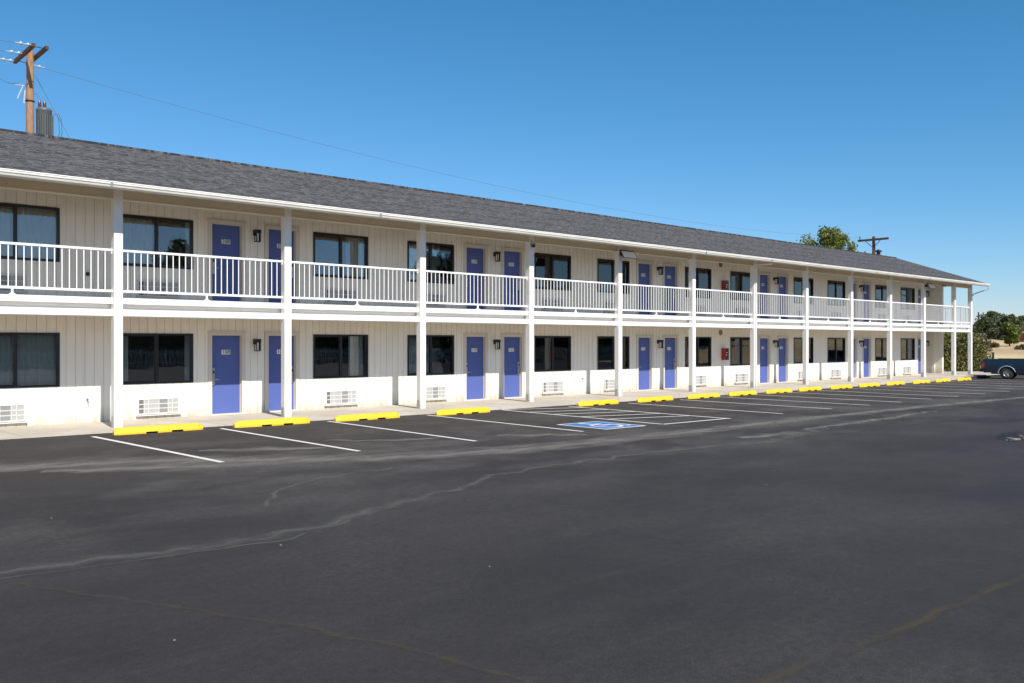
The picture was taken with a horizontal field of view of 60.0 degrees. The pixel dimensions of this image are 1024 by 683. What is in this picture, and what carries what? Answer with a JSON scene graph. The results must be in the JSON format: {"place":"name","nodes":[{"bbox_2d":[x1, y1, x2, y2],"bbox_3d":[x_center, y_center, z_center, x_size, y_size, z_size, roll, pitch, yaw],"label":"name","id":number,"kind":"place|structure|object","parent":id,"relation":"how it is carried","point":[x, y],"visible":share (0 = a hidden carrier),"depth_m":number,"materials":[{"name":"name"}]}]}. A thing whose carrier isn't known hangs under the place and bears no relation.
{"place":"outdoors","nodes":[
{"label":"outdoors","id":0,"kind":"place"},
{"bbox_2d":[0,41,61,136],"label":"utility pole","id":1,"kind":"object","parent":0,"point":[44,121],"visible":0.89,"depth_m":36.34,"materials":[{"name":"brown wood"}]},
{"bbox_2d":[44,68,859,237],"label":"power line","id":2,"kind":"object","parent":1,"relation":"attached to","point":[399,163],"visible":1,"depth_m":49.28,"materials":[{"name":"grey metal"}]},
{"bbox_2d":[0,371,998,439],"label":"walkway","id":3,"kind":"structure","parent":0,"point":[19,432],"depth_m":25.60,"materials":[{"name":"concrete"}]},
{"bbox_2d":[0,128,989,427],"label":"motel","id":4,"kind":"structure","parent":3,"relation":"on","point":[330,292],"depth_m":25.42,"materials":[{"name":"paint"}]},
{"bbox_2d":[0,332,59,388],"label":"window","id":5,"kind":"structure","parent":4,"relation":"in","point":[27,360],"depth_m":19.79,"materials":[{"name":"glass"}]},
{"bbox_2d":[0,203,59,261],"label":"window","id":6,"kind":"structure","parent":4,"relation":"in","point":[19,223],"depth_m":19.80,"materials":[{"name":"glass"}]},
{"bbox_2d":[123,333,192,384],"bbox_3d":[-8.673,0.415,21.623,1.780,1.290,0.181,0,0,-42],"label":"window","id":7,"kind":"structure","parent":4,"relation":"in","point":[188,337],"depth_m":21.57,"materials":[{"name":"black glass"}]},
{"bbox_2d":[123,214,192,269],"bbox_3d":[-8.675,-2.405,21.625,1.780,1.290,0.186,0,0,-42],"label":"window","id":8,"kind":"structure","parent":4,"relation":"in","point":[137,230],"depth_m":21.48,"materials":[{"name":"brown metal"}]},
{"bbox_2d":[207,331,245,415],"bbox_3d":[-7.345,0.795,22.797,1.029,2.131,0.170,0,0,-42],"label":"door","id":9,"kind":"structure","parent":4,"relation":"in","point":[226,349],"depth_m":22.85,"materials":[{"name":"paint"}]},
{"bbox_2d":[208,219,245,301],"bbox_3d":[-7.345,-2.046,22.797,1.029,2.131,0.170,0,0,-42],"label":"door","id":10,"kind":"structure","parent":4,"relation":"in","point":[226,239],"depth_m":22.85,"materials":[{"name":"paint"}]},
{"bbox_2d":[253,229,260,241],"bbox_3d":[-6.671,-2.770,23.197,0.140,0.320,0.227,0,0,-42],"label":"wall lantern","id":11,"kind":"object","parent":4,"relation":"attached to","point":[257,233],"depth_m":23.14,"materials":[{"name":"black metal"}]},
{"bbox_2d":[253,339,260,350],"bbox_3d":[-6.671,0.080,23.197,0.140,0.320,0.227,0,0,-42],"label":"wall lantern","id":12,"kind":"object","parent":4,"relation":"attached to","point":[257,342],"depth_m":23.14,"materials":[{"name":"black metal"}]},
{"bbox_2d":[264,224,298,302],"bbox_3d":[-6.200,-2.046,23.842,1.029,2.131,0.170,0,0,-42],"label":"door","id":13,"kind":"structure","parent":4,"relation":"in","point":[272,233],"depth_m":23.77,"materials":[{"name":"paint"}]},
{"bbox_2d":[264,332,299,411],"bbox_3d":[-6.200,0.795,23.842,1.029,2.131,0.170,0,0,-42],"label":"door","id":14,"kind":"structure","parent":4,"relation":"in","point":[272,340],"depth_m":23.77,"materials":[{"name":"paint"}]},
{"bbox_2d":[313,334,367,378],"bbox_3d":[-4.866,0.415,25.091,1.780,1.290,0.175,0,0,-42],"label":"window","id":15,"kind":"structure","parent":4,"relation":"in","point":[355,342],"depth_m":25.46,"materials":[{"name":"black glass"}]},
{"bbox_2d":[313,232,367,278],"bbox_3d":[-4.868,-2.405,25.094,1.780,1.290,0.182,0,0,-42],"label":"window","id":16,"kind":"structure","parent":4,"relation":"in","point":[354,244],"depth_m":25.40,"materials":[{"name":"brown metal"}]},
{"bbox_2d":[407,335,453,375],"bbox_3d":[-2.525,0.415,27.229,1.780,1.290,0.179,0,0,-42],"label":"window","id":17,"kind":"structure","parent":4,"relation":"in","point":[439,348],"depth_m":27.33,"materials":[{"name":"black glass"}]},
{"bbox_2d":[407,241,453,283],"bbox_3d":[-2.527,-2.405,27.231,1.780,1.290,0.185,0,0,-42],"label":"window","id":18,"kind":"structure","parent":4,"relation":"in","point":[439,257],"depth_m":27.33,"materials":[{"name":"black glass"}]},
{"bbox_2d":[463,333,487,400],"bbox_3d":[-1.190,0.795,28.410,1.029,2.131,0.170,0,0,-42],"label":"door","id":19,"kind":"structure","parent":4,"relation":"in","point":[475,345],"depth_m":28.48,"materials":[{"name":"paint"}]},
{"bbox_2d":[463,243,487,309],"bbox_3d":[-1.190,-2.046,28.410,1.029,2.131,0.170,0,0,-42],"label":"door","id":20,"kind":"structure","parent":4,"relation":"in","point":[475,256],"depth_m":28.48,"materials":[{"name":"paint"}]},
{"bbox_2d":[493,251,500,261],"bbox_3d":[-0.493,-2.770,28.829,0.140,0.320,0.227,0,0,-42],"label":"wall lantern","id":21,"kind":"object","parent":4,"relation":"attached to","point":[498,253],"depth_m":28.78,"materials":[{"name":"black metal"}]},
{"bbox_2d":[493,340,500,348],"bbox_3d":[-0.493,0.080,28.829,0.140,0.320,0.227,0,0,-42],"label":"wall lantern","id":22,"kind":"object","parent":4,"relation":"attached to","point":[498,343],"depth_m":28.78,"materials":[{"name":"black metal"}]},
{"bbox_2d":[501,334,523,398],"bbox_3d":[-0.008,0.795,29.488,1.029,2.131,0.170,0,0,-42],"label":"door","id":23,"kind":"structure","parent":4,"relation":"in","point":[512,345],"depth_m":29.57,"materials":[{"name":"paint"}]},
{"bbox_2d":[501,247,524,310],"bbox_3d":[-0.008,-2.046,29.488,1.029,2.131,0.170,0,0,-42],"label":"door","id":24,"kind":"structure","parent":4,"relation":"in","point":[512,259],"depth_m":29.53,"materials":[{"name":"paint"}]},
{"bbox_2d":[534,336,570,371],"bbox_3d":[1.403,0.400,30.742,1.780,1.220,0.078,0,0,-42],"label":"window","id":25,"kind":"structure","parent":4,"relation":"in","point":[551,353],"depth_m":30.72,"materials":[{"name":"black glass"}]},
{"bbox_2d":[534,253,570,290],"bbox_3d":[1.403,-2.420,30.742,1.780,1.220,0.078,0,0,-42],"label":"window","id":26,"kind":"structure","parent":4,"relation":"in","point":[551,266],"depth_m":30.72,"materials":[{"name":"glass"}]},
{"bbox_2d":[597,336,629,369],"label":"window","id":27,"kind":"structure","parent":4,"relation":"in","point":[605,344],"depth_m":32.78,"materials":[{"name":"black glass"}]},
{"bbox_2d":[597,259,629,293],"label":"window","id":28,"kind":"structure","parent":4,"relation":"in","point":[605,268],"depth_m":32.78,"materials":[{"name":"glass"}]},
{"bbox_2d":[619,249,637,258],"bbox_3d":[3.928,-2.998,30.367,0.740,0.298,0.370,0,0,-42],"label":"floodlight","id":29,"kind":"object","parent":4,"relation":"attached to","point":[627,254],"visible":1,"depth_m":30.30,"materials":[{"name":"black metal"}]},
{"bbox_2d":[636,335,652,390],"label":"door","id":30,"kind":"structure","parent":4,"relation":"in","point":[644,343],"depth_m":34.21,"materials":[{"name":"paint"}]},
{"bbox_2d":[636,260,652,314],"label":"door","id":31,"kind":"structure","parent":4,"relation":"in","point":[644,269],"depth_m":34.21,"materials":[{"name":"paint"}]},
{"bbox_2d":[657,266,663,274],"bbox_3d":[5.766,-2.770,34.536,0.140,0.320,0.227,0,0,-42],"label":"wall lantern","id":32,"kind":"object","parent":4,"relation":"attached to","point":[661,268],"depth_m":34.48,"materials":[{"name":"black metal"}]},
{"bbox_2d":[657,340,663,347],"bbox_3d":[5.766,0.080,34.536,0.140,0.320,0.227,0,0,-42],"label":"wall lantern","id":33,"kind":"object","parent":4,"relation":"attached to","point":[661,343],"depth_m":34.48,"materials":[{"name":"black metal"}]},
{"bbox_2d":[663,335,678,388],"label":"door","id":34,"kind":"structure","parent":4,"relation":"in","point":[671,342],"depth_m":35.29,"materials":[{"name":"paint"}]},
{"bbox_2d":[663,263,678,315],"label":"door","id":35,"kind":"structure","parent":4,"relation":"in","point":[670,271],"depth_m":35.29,"materials":[{"name":"paint"}]},
{"bbox_2d":[685,337,710,366],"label":"window","id":36,"kind":"structure","parent":4,"relation":"in","point":[703,344],"depth_m":36.65,"materials":[{"name":"black glass"}]},
{"bbox_2d":[685,267,710,298],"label":"window","id":37,"kind":"structure","parent":4,"relation":"in","point":[703,276],"depth_m":36.65,"materials":[{"name":"glass"}]},
{"bbox_2d":[721,348,728,359],"bbox_3d":[9.012,0.510,37.507,0.260,0.500,0.211,0,0,-42],"label":"extinguisher cabinet","id":38,"kind":"object","parent":4,"relation":"attached to","point":[724,353],"visible":1,"depth_m":37.43,"materials":[{"name":"red metal"}]},
{"bbox_2d":[721,280,728,292],"bbox_3d":[9.012,-2.350,37.507,0.260,0.500,0.211,0,0,-42],"label":"extinguisher cabinet","id":39,"kind":"object","parent":4,"relation":"attached to","point":[724,284],"visible":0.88,"depth_m":37.44,"materials":[{"name":"red metal"}]},
{"bbox_2d":[730,337,749,365],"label":"window","id":40,"kind":"structure","parent":4,"relation":"in","point":[739,346],"depth_m":38.49,"materials":[{"name":"black glass"}]},
{"bbox_2d":[730,271,749,300],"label":"window","id":41,"kind":"structure","parent":4,"relation":"in","point":[739,281],"depth_m":38.49,"materials":[{"name":"black glass"}]},
{"bbox_2d":[758,336,770,383],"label":"door","id":42,"kind":"structure","parent":4,"relation":"in","point":[764,342],"depth_m":39.90,"materials":[{"name":"paint"}]},
{"bbox_2d":[758,272,770,318],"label":"door","id":43,"kind":"structure","parent":4,"relation":"in","point":[764,279],"depth_m":39.90,"materials":[{"name":"paint"}]},
{"bbox_2d":[773,277,778,283],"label":"wall lantern","id":44,"kind":"object","parent":4,"relation":"attached to","point":[777,279],"depth_m":40.12,"materials":[{"name":"black metal"}]},
{"bbox_2d":[777,336,788,382],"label":"door","id":45,"kind":"structure","parent":4,"relation":"in","point":[783,349],"depth_m":40.92,"materials":[{"name":"paint"}]},
{"bbox_2d":[777,274,788,318],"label":"door","id":46,"kind":"structure","parent":4,"relation":"in","point":[783,286],"depth_m":40.92,"materials":[{"name":"paint"}]},
{"bbox_2d":[794,338,812,363],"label":"window","id":47,"kind":"structure","parent":4,"relation":"in","point":[797,341],"depth_m":41.85,"materials":[{"name":"black glass"}]},
{"bbox_2d":[794,277,812,303],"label":"window","id":48,"kind":"structure","parent":4,"relation":"in","point":[797,281],"depth_m":41.85,"materials":[{"name":"black glass"}]},
{"bbox_2d":[827,338,844,362],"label":"window","id":49,"kind":"structure","parent":4,"relation":"in","point":[835,346],"depth_m":44.14,"materials":[{"name":"black glass"}]},
{"bbox_2d":[827,280,844,305],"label":"window","id":50,"kind":"structure","parent":4,"relation":"in","point":[835,289],"depth_m":44.14,"materials":[{"name":"black glass"}]},
{"bbox_2d":[853,337,857,377],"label":"door","id":51,"kind":"structure","parent":4,"relation":"in","point":[855,339],"depth_m":45.56,"materials":[{"name":"paint"}]},
{"bbox_2d":[853,281,857,321],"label":"door","id":52,"kind":"structure","parent":4,"relation":"in","point":[855,283],"depth_m":45.56,"materials":[{"name":"paint"}]},
{"bbox_2d":[862,337,871,377],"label":"door","id":53,"kind":"structure","parent":4,"relation":"in","point":[867,349],"depth_m":46.48,"materials":[{"name":"paint"}]},
{"bbox_2d":[862,282,871,321],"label":"door","id":54,"kind":"structure","parent":4,"relation":"in","point":[867,293],"depth_m":46.55,"materials":[{"name":"paint"}]},
{"bbox_2d":[875,338,886,360],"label":"window","id":55,"kind":"structure","parent":4,"relation":"in","point":[880,343],"depth_m":47.46,"materials":[{"name":"black glass"}]},
{"bbox_2d":[875,285,886,307],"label":"window","id":56,"kind":"structure","parent":4,"relation":"in","point":[880,290],"depth_m":47.46,"materials":[{"name":"glass"}]},
{"bbox_2d":[901,338,914,359],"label":"window","id":57,"kind":"structure","parent":4,"relation":"in","point":[907,344],"depth_m":49.61,"materials":[{"name":"black glass"}]},
{"bbox_2d":[901,287,914,309],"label":"window","id":58,"kind":"structure","parent":4,"relation":"in","point":[907,294],"depth_m":49.59,"materials":[{"name":"glass"}]},
{"bbox_2d":[917,337,920,374],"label":"door","id":59,"kind":"structure","parent":4,"relation":"in","point":[918,338],"depth_m":50.74,"materials":[{"name":"paint"}]},
{"bbox_2d":[917,287,920,323],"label":"door","id":60,"kind":"structure","parent":4,"relation":"in","point":[918,288],"depth_m":50.74,"materials":[{"name":"paint"}]},
{"bbox_2d":[925,283,935,288],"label":"floodlight","id":61,"kind":"object","parent":4,"relation":"attached to","point":[931,286],"visible":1,"depth_m":46.88,"materials":[{"name":"white metal"}]},
{"bbox_2d":[944,332,992,370],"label":"hedge","id":62,"kind":"object","parent":3,"relation":"on","point":[979,349],"visible":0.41,"depth_m":56.19,"materials":[{"name":"green plant"}]},
{"bbox_2d":[0,375,1023,682],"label":"parking lot","id":63,"kind":"structure","parent":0,"point":[854,535],"depth_m":8.13,"materials":[{"name":"black asphalt"}]},
{"bbox_2d":[112,423,202,434],"bbox_3d":[-7.338,1.804,18.460,1.830,0.145,0.170,0,0,-42],"label":"wheel stop","id":64,"kind":"object","parent":63,"relation":"on","point":[155,429],"visible":1,"depth_m":18.38,"materials":[{"name":"yellow paint"}]},
{"bbox_2d":[233,417,309,427],"bbox_3d":[-5.442,1.822,20.165,1.830,0.145,0.170,0,0,-41],"label":"wheel stop","id":65,"kind":"object","parent":63,"relation":"on","point":[269,422],"visible":1,"depth_m":20.07,"materials":[{"name":"yellow paint"}]},
{"bbox_2d":[334,412,399,421],"bbox_3d":[-3.565,1.843,21.921,1.830,0.145,0.170,0,0,-41],"label":"wheel stop","id":66,"kind":"object","parent":63,"relation":"on","point":[368,416],"visible":1,"depth_m":21.84,"materials":[{"name":"yellow paint"}]},
{"bbox_2d":[435,407,489,415],"bbox_3d":[-1.318,1.864,23.954,1.830,0.145,0.170,0,0,-42],"label":"wheel stop","id":67,"kind":"object","parent":63,"relation":"on","point":[462,411],"visible":1,"depth_m":23.87,"materials":[{"name":"yellow paint"}]},
{"bbox_2d":[576,399,618,405],"bbox_3d":[2.667,1.880,27.523,1.830,0.145,0.170,0,0,-42],"label":"wheel stop","id":68,"kind":"object","parent":63,"relation":"on","point":[596,402],"visible":1,"depth_m":27.43,"materials":[{"name":"yellow paint"}]},
{"bbox_2d":[636,396,672,401],"bbox_3d":[4.738,1.888,29.408,1.830,0.145,0.170,0,0,-42],"label":"wheel stop","id":69,"kind":"object","parent":63,"relation":"on","point":[658,398],"visible":1,"depth_m":29.32,"materials":[{"name":"yellow paint"}]},
{"bbox_2d":[686,393,719,398],"bbox_3d":[6.731,1.895,31.230,1.830,0.145,0.170,0,0,-41],"label":"wheel stop","id":70,"kind":"object","parent":63,"relation":"on","point":[697,396],"visible":1,"depth_m":31.11,"materials":[{"name":"yellow paint"}]},
{"bbox_2d":[727,390,756,395],"bbox_3d":[8.554,1.901,32.940,1.830,0.145,0.170,0,0,-43],"label":"wheel stop","id":71,"kind":"object","parent":63,"relation":"on","point":[752,392],"visible":1,"depth_m":32.83,"materials":[{"name":"yellow paint"}]},
{"bbox_2d":[764,388,792,393],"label":"wheel stop","id":72,"kind":"object","parent":63,"relation":"on","point":[771,391],"visible":0.99,"depth_m":34.44,"materials":[{"name":"yellow paint"}]},
{"bbox_2d":[797,386,821,391],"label":"wheel stop","id":73,"kind":"object","parent":63,"relation":"on","point":[809,388],"visible":1,"depth_m":36.14,"materials":[{"name":"yellow paint"}]},
{"bbox_2d":[829,385,852,388],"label":"wheel stop","id":74,"kind":"object","parent":63,"relation":"on","point":[840,386],"visible":0.99,"depth_m":37.88,"materials":[{"name":"yellow paint"}]},
{"bbox_2d":[858,383,879,386],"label":"wheel stop","id":75,"kind":"object","parent":63,"relation":"on","point":[868,384],"visible":1,"depth_m":39.72,"materials":[{"name":"yellow paint"}]},
{"bbox_2d":[885,381,904,385],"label":"wheel stop","id":76,"kind":"object","parent":63,"relation":"on","point":[896,383],"visible":1,"depth_m":41.47,"materials":[{"name":"yellow paint"}]},
{"bbox_2d":[911,380,929,383],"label":"wheel stop","id":77,"kind":"object","parent":63,"relation":"on","point":[920,381],"visible":0.98,"depth_m":43.11,"materials":[{"name":"yellow paint"}]},
{"bbox_2d":[934,378,950,381],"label":"wheel stop","id":78,"kind":"object","parent":63,"relation":"on","point":[942,380],"visible":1,"depth_m":44.91,"materials":[{"name":"yellow paint"}]},
{"bbox_2d":[956,377,971,380],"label":"wheel stop","id":79,"kind":"object","parent":63,"relation":"on","point":[962,379],"visible":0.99,"depth_m":46.68,"materials":[{"name":"yellow paint"}]},
{"bbox_2d":[964,374,1021,378],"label":"kerb","id":80,"kind":"structure","parent":63,"relation":"on","point":[984,376],"depth_m":50.09,"materials":[{"name":"grey"}]},
{"bbox_2d":[979,352,1023,378],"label":"pickup truck","id":81,"kind":"object","parent":63,"relation":"on","point":[1007,368],"visible":1,"depth_m":48.20,"materials":[{"name":"blue paint"}]},
{"bbox_2d":[0,0,1023,324],"label":"sky","id":82,"kind":"structure","parent":0,"point":[902,121],"materials":[{"name":"blue"}]},
{"bbox_2d":[949,334,1023,366],"bbox_3d":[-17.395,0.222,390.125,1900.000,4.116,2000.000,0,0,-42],"label":"ground","id":83,"kind":"structure","parent":0,"point":[1003,350],"depth_m":90.32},
{"bbox_2d":[796,225,849,249],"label":"tree","id":84,"kind":"object","parent":83,"relation":"on","point":[826,239],"visible":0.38,"depth_m":93.74,"materials":[{"name":"green plant"}]},
{"bbox_2d":[836,241,857,251],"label":"tree","id":85,"kind":"object","parent":83,"relation":"on","point":[852,247],"visible":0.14,"depth_m":96.17,"materials":[{"name":"green plant"}]},
{"bbox_2d":[858,236,888,253],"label":"utility pole","id":86,"kind":"object","parent":83,"relation":"on","point":[873,239],"visible":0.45,"depth_m":86.03,"materials":[{"name":"brown wood"}]},
{"bbox_2d":[972,323,984,333],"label":"tree","id":87,"kind":"object","parent":83,"relation":"on","point":[974,329],"visible":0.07,"depth_m":137.87,"materials":[{"name":"green plant"}]},
{"bbox_2d":[974,311,1006,332],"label":"tree","id":88,"kind":"object","parent":83,"relation":"on","point":[982,326],"visible":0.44,"depth_m":117.84,"materials":[{"name":"green plant"}]},
{"bbox_2d":[989,342,999,347],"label":"bush","id":89,"kind":"object","parent":83,"relation":"on","point":[995,344],"visible":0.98,"depth_m":95.77,"materials":[{"name":"green plant"}]},
{"bbox_2d":[985,328,1005,339],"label":"tree","id":90,"kind":"object","parent":83,"relation":"on","point":[993,333],"visible":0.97,"depth_m":107.68,"materials":[{"name":"green plant"}]},
{"bbox_2d":[986,314,1011,327],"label":"tree","id":91,"kind":"object","parent":83,"relation":"on","point":[990,323],"visible":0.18,"depth_m":111.22,"materials":[{"name":"green plant"}]},
{"bbox_2d":[994,313,1023,333],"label":"tree","id":92,"kind":"object","parent":83,"relation":"on","point":[1018,320],"visible":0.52,"depth_m":107.95,"materials":[{"name":"green plant"}]},
{"bbox_2d":[1001,322,1022,345],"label":"tree","id":93,"kind":"object","parent":83,"relation":"on","point":[1013,331],"visible":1,"depth_m":96.45,"materials":[{"name":"green plant"}]},
{"bbox_2d":[1006,324,1023,335],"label":"tree","id":94,"kind":"object","parent":83,"relation":"on","point":[1021,327],"visible":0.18,"depth_m":105.20,"materials":[{"name":"green plant"}]},
{"bbox_2d":[1014,344,1023,349],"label":"bush","id":95,"kind":"object","parent":83,"relation":"on","point":[1020,346],"visible":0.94,"depth_m":91.92,"materials":[{"name":"green plant"}]},
{"bbox_2d":[1019,331,1023,341],"bbox_3d":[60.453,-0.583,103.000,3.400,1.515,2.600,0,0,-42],"label":"house","id":96,"kind":"structure","parent":83,"relation":"on","point":[1021,338],"depth_m":102.44,"materials":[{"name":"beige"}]},
{"bbox_2d":[1005,435,1023,440],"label":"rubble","id":97,"kind":"object","parent":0,"point":[1010,439],"visible":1,"depth_m":17.61,"materials":[{"name":"grey stone"}]}
]}

